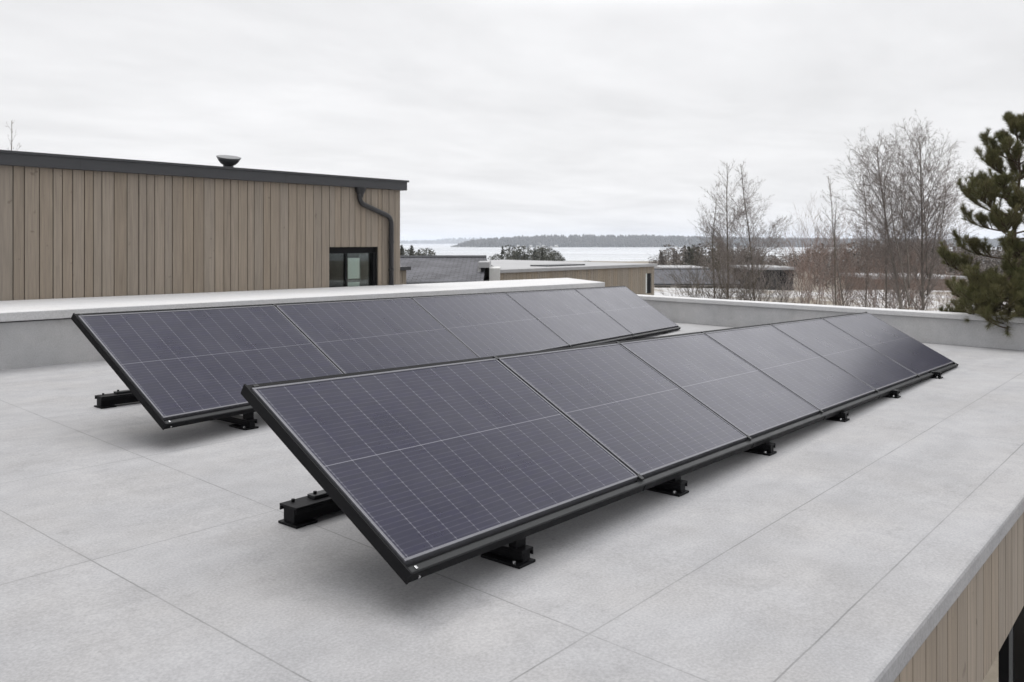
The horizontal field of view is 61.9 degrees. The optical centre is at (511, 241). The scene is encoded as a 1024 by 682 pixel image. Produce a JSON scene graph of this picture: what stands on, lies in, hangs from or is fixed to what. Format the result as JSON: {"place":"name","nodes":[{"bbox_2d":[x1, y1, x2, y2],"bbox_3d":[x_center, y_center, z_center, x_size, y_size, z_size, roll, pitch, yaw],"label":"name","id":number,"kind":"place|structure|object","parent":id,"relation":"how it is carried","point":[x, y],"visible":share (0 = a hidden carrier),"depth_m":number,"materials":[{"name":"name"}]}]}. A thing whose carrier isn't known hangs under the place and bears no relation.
{"place":"outdoors","nodes":[
{"label":"outdoors","id":0,"kind":"place"},
{"bbox_2d":[400,237,501,243],"bbox_3d":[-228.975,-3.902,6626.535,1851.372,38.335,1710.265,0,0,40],"label":"distant shore","id":1,"kind":"structure","parent":0,"point":[441,242],"depth_m":6225.94,"materials":[{"name":"plant"}]},
{"bbox_2d":[0,0,1023,241],"label":"sky","id":2,"kind":"structure","parent":0,"point":[500,118],"materials":[{"name":"white"}]},
{"bbox_2d":[400,244,1003,262],"bbox_3d":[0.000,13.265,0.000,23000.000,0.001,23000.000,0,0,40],"label":"water","id":3,"kind":"structure","parent":0,"point":[604,253],"depth_m":1193.31,"materials":[{"name":"grey liquid"}]},
{"bbox_2d":[455,239,1000,246],"bbox_3d":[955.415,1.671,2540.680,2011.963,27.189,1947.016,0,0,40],"label":"wooded headland","id":4,"kind":"structure","parent":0,"point":[614,246],"depth_m":2216.72,"materials":[{"name":"plant"}]},
{"bbox_2d":[451,234,1023,246],"bbox_3d":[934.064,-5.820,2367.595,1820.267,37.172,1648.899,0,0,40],"label":"forest","id":5,"kind":"object","parent":4,"relation":"on","point":[629,240],"visible":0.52,"depth_m":2243.42,"materials":[{"name":"plant"}]},
{"bbox_2d":[574,261,1014,681],"bbox_3d":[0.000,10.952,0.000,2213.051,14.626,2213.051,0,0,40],"label":"ground","id":6,"kind":"structure","parent":0,"point":[992,675],"depth_m":63.51,"materials":[{"name":"white snow"}]},
{"bbox_2d":[6,120,25,150],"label":"bare tree","id":7,"kind":"object","parent":6,"relation":"on","point":[11,140],"visible":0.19,"depth_m":24.64,"materials":[{"name":"grey plant"}]},
{"bbox_2d":[0,150,408,300],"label":"timber house","id":8,"kind":"structure","parent":6,"relation":"on","point":[74,226],"depth_m":12.38,"materials":[{"name":"wood"}]},
{"bbox_2d":[216,155,240,166],"bbox_3d":[-4.888,-1.319,14.727,0.403,0.397,0.414,0,0,40],"label":"roof vent","id":9,"kind":"object","parent":8,"relation":"on","point":[227,161],"visible":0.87,"depth_m":14.63,"materials":[{"name":"metal"}]},
{"bbox_2d":[329,247,375,286],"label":"window","id":10,"kind":"structure","parent":8,"relation":"in","point":[348,266],"depth_m":15.29,"materials":[{"name":"black glass"}]},
{"bbox_2d":[400,266,410,284],"bbox_3d":[-3.985,3.848,18.779,3.080,6.635,1.910,0,0,40],"label":"annex","id":11,"kind":"object","parent":6,"relation":"on","point":[403,269],"visible":0.09,"depth_m":18.45,"materials":[{"name":"metal"}]},
{"bbox_2d":[400,245,435,254],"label":"grove","id":12,"kind":"object","parent":6,"relation":"on","point":[410,251],"visible":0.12,"depth_m":155.38,"materials":[{"name":"green plant"}]},
{"bbox_2d":[400,255,486,283],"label":"slate roof house","id":13,"kind":"structure","parent":6,"relation":"on","point":[425,269],"depth_m":33.11,"materials":[{"name":"stone"}]},
{"bbox_2d":[478,261,499,280],"bbox_3d":[-0.963,2.466,33.700,0.980,3.400,2.600,0,0,0],"label":"carport","id":14,"kind":"object","parent":6,"relation":"on","point":[492,274],"visible":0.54,"depth_m":32.60,"materials":[{"name":"white"}]},
{"bbox_2d":[0,278,1023,681],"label":"flat roof building","id":15,"kind":"structure","parent":6,"relation":"on","point":[878,540],"depth_m":3.61,"materials":[{"name":"concrete"}]},
{"bbox_2d":[71,286,680,429],"bbox_3d":[-0.460,1.330,9.884,1.458,1.081,9.614,38,17,26],"label":"mounting frame","id":16,"kind":"object","parent":15,"relation":"on","point":[246,421],"visible":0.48,"depth_m":5.98,"materials":[{"name":"black paint"}]},
{"bbox_2d":[78,305,342,420],"bbox_3d":[-2.126,0.837,6.356,1.085,0.037,1.790,38,17,26],"label":"solar panel","id":17,"kind":"object","parent":16,"relation":"attached to","point":[175,364],"visible":0.77,"depth_m":6.16,"materials":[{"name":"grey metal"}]},
{"bbox_2d":[276,298,478,373],"bbox_3d":[-1.179,0.883,7.976,1.085,0.036,1.926,38,17,26],"label":"solar panel","id":18,"kind":"object","parent":16,"relation":"attached to","point":[344,337],"visible":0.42,"depth_m":7.88,"materials":[{"name":"grey glass"}]},
{"bbox_2d":[413,293,568,357],"bbox_3d":[-0.196,0.930,9.659,1.085,0.037,1.936,38,17,26],"label":"solar panel","id":19,"kind":"object","parent":16,"relation":"attached to","point":[486,325],"visible":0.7,"depth_m":9.56,"materials":[{"name":"grey glass"}]},
{"bbox_2d":[507,289,631,346],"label":"solar panel","id":20,"kind":"object","parent":16,"relation":"attached to","point":[572,317],"visible":0.94,"depth_m":11.25,"materials":[{"name":"grey glass"}]},
{"bbox_2d":[576,287,677,335],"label":"solar panel","id":21,"kind":"object","parent":16,"relation":"attached to","point":[628,309],"visible":0.98,"depth_m":12.95,"materials":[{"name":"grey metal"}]},
{"bbox_2d":[241,312,958,584],"bbox_3d":[1.822,1.290,6.583,1.206,0.760,8.468,35,20,34],"label":"mounting frame","id":22,"kind":"object","parent":15,"relation":"on","point":[509,547],"visible":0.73,"depth_m":3.85,"materials":[{"name":"black paint"}]},
{"bbox_2d":[252,358,637,565],"bbox_3d":[-0.235,0.886,3.839,1.043,0.037,1.564,35,20,34],"label":"solar panel","id":23,"kind":"object","parent":22,"relation":"attached to","point":[417,465],"visible":0.95,"depth_m":3.67,"materials":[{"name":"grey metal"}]},
{"bbox_2d":[499,343,746,480],"bbox_3d":[0.664,0.926,4.957,1.043,0.037,1.268,35,20,34],"label":"solar panel","id":24,"kind":"object","parent":22,"relation":"attached to","point":[632,412],"visible":0.9,"depth_m":4.86,"materials":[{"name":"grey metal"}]},
{"bbox_2d":[621,333,819,440],"bbox_3d":[1.464,0.962,5.949,1.043,0.037,1.244,35,20,34],"label":"solar panel","id":25,"kind":"object","parent":22,"relation":"attached to","point":[735,390],"visible":0.91,"depth_m":5.87,"materials":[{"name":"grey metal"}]},
{"bbox_2d":[706,325,874,413],"bbox_3d":[2.286,0.999,6.971,1.043,0.037,1.343,35,20,34],"label":"solar panel","id":26,"kind":"object","parent":22,"relation":"attached to","point":[809,376],"visible":0.87,"depth_m":6.89,"materials":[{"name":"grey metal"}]},
{"bbox_2d":[773,319,916,392],"bbox_3d":[3.142,1.037,8.033,1.043,0.037,1.347,35,20,34],"label":"solar panel","id":27,"kind":"object","parent":22,"relation":"attached to","point":[855,357],"visible":0.82,"depth_m":7.97,"materials":[{"name":"grey glass"}]},
{"bbox_2d":[824,313,953,377],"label":"solar panel","id":28,"kind":"object","parent":22,"relation":"attached to","point":[911,354],"visible":0.91,"depth_m":9.11,"materials":[{"name":"black glass"}]},
{"bbox_2d":[998,606,1023,681],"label":"glazed screen","id":29,"kind":"object","parent":15,"relation":"attached to","point":[1011,660],"depth_m":6.12,"materials":[{"name":"black glass"}]},
{"bbox_2d":[489,245,564,260],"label":"grove","id":30,"kind":"object","parent":6,"relation":"on","point":[537,254],"visible":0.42,"depth_m":179.70,"materials":[{"name":"green plant"}]},
{"bbox_2d":[487,260,656,294],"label":"flat timber building","id":31,"kind":"structure","parent":6,"relation":"on","point":[636,278],"depth_m":39.95,"materials":[{"name":"wood"}]},
{"bbox_2d":[646,273,650,292],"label":"window","id":32,"kind":"structure","parent":31,"relation":"in","point":[648,275],"depth_m":42.75,"materials":[{"name":"black glass"}]},
{"bbox_2d":[654,265,707,267],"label":"flat house","id":33,"kind":"structure","parent":6,"relation":"on","point":[672,266],"depth_m":107.53,"materials":[{"name":"paint"}]},
{"bbox_2d":[654,259,711,296],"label":"bare shrub","id":34,"kind":"object","parent":6,"relation":"on","point":[675,287],"visible":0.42,"depth_m":30.84,"materials":[{"name":"brown plant"}]},
{"bbox_2d":[682,245,709,265],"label":"grove","id":35,"kind":"object","parent":6,"relation":"on","point":[691,250],"visible":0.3,"depth_m":127.11,"materials":[{"name":"plant"}]},
{"bbox_2d":[654,268,740,288],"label":"slate roof house","id":36,"kind":"structure","parent":6,"relation":"on","point":[659,281],"depth_m":82.03,"materials":[{"name":"stone"}]},
{"bbox_2d":[647,208,749,299],"bbox_3d":[5.649,1.465,25.171,3.037,5.069,2.212,0,0,-20],"label":"bare shrub","id":37,"kind":"object","parent":6,"relation":"on","point":[687,291],"visible":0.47,"depth_m":25.10,"materials":[{"name":"brown plant"}]},
{"bbox_2d":[648,241,766,273],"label":"woodland","id":38,"kind":"object","parent":6,"relation":"on","point":[674,258],"visible":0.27,"depth_m":149.20,"materials":[{"name":"plant"}]},
{"bbox_2d":[690,198,737,298],"bbox_3d":[5.609,1.458,23.800,1.161,5.394,1.140,0,0,-24],"label":"bare tree","id":39,"kind":"object","parent":6,"relation":"on","point":[711,268],"visible":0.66,"depth_m":23.72,"materials":[{"name":"brown plant"}]},
{"bbox_2d":[676,219,789,302],"bbox_3d":[5.738,1.676,22.294,3.118,4.675,3.072,0,0,18],"label":"bare shrub","id":40,"kind":"object","parent":6,"relation":"on","point":[712,271],"visible":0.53,"depth_m":22.42,"materials":[{"name":"brown plant"}]},
{"bbox_2d":[692,158,775,300],"bbox_3d":[5.964,0.886,23.862,2.415,6.526,2.566,0,0,40],"label":"bare tree","id":41,"kind":"object","parent":6,"relation":"on","point":[726,253],"visible":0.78,"depth_m":23.87,"materials":[{"name":"brown plant"}]},
{"bbox_2d":[711,163,798,299],"bbox_3d":[6.861,0.876,24.538,2.250,6.540,2.715,0,0,-5],"label":"bare tree","id":42,"kind":"object","parent":6,"relation":"on","point":[760,248],"visible":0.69,"depth_m":24.39,"materials":[{"name":"brown plant"}]},
{"bbox_2d":[729,265,796,289],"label":"flat house","id":43,"kind":"structure","parent":6,"relation":"on","point":[776,269],"depth_m":96.00,"materials":[{"name":"black paint"}]},
{"bbox_2d":[760,272,767,282],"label":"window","id":44,"kind":"structure","parent":43,"relation":"in","point":[761,275],"depth_m":95.96,"materials":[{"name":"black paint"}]},
{"bbox_2d":[779,272,787,282],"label":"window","id":45,"kind":"structure","parent":43,"relation":"in","point":[784,273],"depth_m":95.96,"materials":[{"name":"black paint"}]},
{"bbox_2d":[725,243,819,302],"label":"bare shrub","id":46,"kind":"object","parent":6,"relation":"on","point":[771,297],"visible":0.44,"depth_m":23.59,"materials":[{"name":"brown plant"}]},
{"bbox_2d":[767,250,842,305],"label":"bare shrub","id":47,"kind":"object","parent":6,"relation":"on","point":[796,285],"visible":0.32,"depth_m":24.38,"materials":[{"name":"brown plant"}]},
{"bbox_2d":[766,201,853,303],"bbox_3d":[10.223,1.247,30.038,2.848,5.418,4.156,0,0,4],"label":"bare shrub","id":48,"kind":"object","parent":6,"relation":"on","point":[795,260],"visible":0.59,"depth_m":29.76,"materials":[{"name":"brown plant"}]},
{"bbox_2d":[817,203,848,305],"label":"bare tree","id":49,"kind":"object","parent":6,"relation":"on","point":[835,291],"visible":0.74,"depth_m":22.32,"materials":[{"name":"brown plant"}]},
{"bbox_2d":[811,177,863,306],"bbox_3d":[8.668,1.204,22.615,1.236,5.955,1.149,0,0,40],"label":"bare tree","id":50,"kind":"object","parent":6,"relation":"on","point":[843,266],"visible":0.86,"depth_m":22.61,"materials":[{"name":"brown plant"}]},
{"bbox_2d":[768,195,917,304],"bbox_3d":[10.355,1.132,27.087,3.847,5.611,4.190,0,0,9],"label":"bare shrub","id":51,"kind":"object","parent":6,"relation":"on","point":[820,278],"visible":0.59,"depth_m":27.18,"materials":[{"name":"brown plant"}]},
{"bbox_2d":[791,210,916,306],"bbox_3d":[9.846,1.521,24.983,2.973,4.931,3.508,0,0,-24],"label":"bare shrub","id":52,"kind":"object","parent":6,"relation":"on","point":[842,277],"visible":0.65,"depth_m":24.92,"materials":[{"name":"brown plant"}]},
{"bbox_2d":[843,175,883,306],"bbox_3d":[9.771,1.152,23.955,1.195,6.023,1.328,0,0,40],"label":"bare tree","id":53,"kind":"object","parent":6,"relation":"on","point":[866,281],"visible":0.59,"depth_m":23.90,"materials":[{"name":"brown plant"}]},
{"bbox_2d":[827,127,938,308],"bbox_3d":[9.825,0.545,22.563,2.772,7.362,2.337,0,0,3],"label":"bare tree","id":54,"kind":"object","parent":6,"relation":"on","point":[891,260],"visible":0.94,"depth_m":22.44,"materials":[{"name":"plant"}]},
{"bbox_2d":[860,162,908,308],"bbox_3d":[10.051,1.006,22.948,1.365,6.375,1.268,0,0,40],"label":"bare tree","id":55,"kind":"object","parent":6,"relation":"on","point":[886,284],"visible":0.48,"depth_m":22.96,"materials":[{"name":"brown plant"}]},
{"bbox_2d":[749,238,1022,288],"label":"woodland","id":56,"kind":"object","parent":6,"relation":"on","point":[989,261],"visible":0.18,"depth_m":132.87,"materials":[{"name":"brown plant"}]},
{"bbox_2d":[829,193,943,309],"bbox_3d":[11.435,1.203,25.824,3.726,5.487,2.841,0,0,40],"label":"bare shrub","id":57,"kind":"object","parent":6,"relation":"on","point":[870,292],"visible":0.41,"depth_m":26.03,"materials":[{"name":"brown plant"}]},
{"bbox_2d":[842,273,965,290],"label":"flat house","id":58,"kind":"structure","parent":6,"relation":"on","point":[960,277],"depth_m":88.00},
{"bbox_2d":[832,174,980,308],"bbox_3d":[12.706,0.730,27.473,4.779,6.380,3.446,0,0,12],"label":"bare shrub","id":59,"kind":"object","parent":6,"relation":"on","point":[900,268],"visible":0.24,"depth_m":27.47,"materials":[{"name":"brown plant"}]},
{"bbox_2d":[853,108,981,310],"bbox_3d":[10.603,0.403,22.401,3.186,7.616,3.024,0,0,40],"label":"bare tree","id":60,"kind":"object","parent":6,"relation":"on","point":[922,215],"visible":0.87,"depth_m":22.23,"materials":[{"name":"plant"}]},
{"bbox_2d":[879,254,964,310],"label":"bare shrub","id":61,"kind":"object","parent":6,"relation":"on","point":[918,300],"visible":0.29,"depth_m":24.00,"materials":[{"name":"brown plant"}]},
{"bbox_2d":[887,223,960,309],"bbox_3d":[14.052,1.532,28.747,2.756,4.807,3.198,0,0,-19],"label":"bare shrub","id":62,"kind":"object","parent":6,"relation":"on","point":[920,275],"visible":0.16,"depth_m":28.86,"materials":[{"name":"brown plant"}]},
{"bbox_2d":[906,256,1006,309],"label":"bare shrub","id":63,"kind":"object","parent":6,"relation":"on","point":[942,282],"visible":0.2,"depth_m":27.25,"materials":[{"name":"brown plant"}]},
{"bbox_2d":[935,109,1023,337],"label":"pine tree","id":64,"kind":"object","parent":6,"relation":"on","point":[986,293],"visible":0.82,"depth_m":12.13,"materials":[{"name":"green plant"}]}
]}

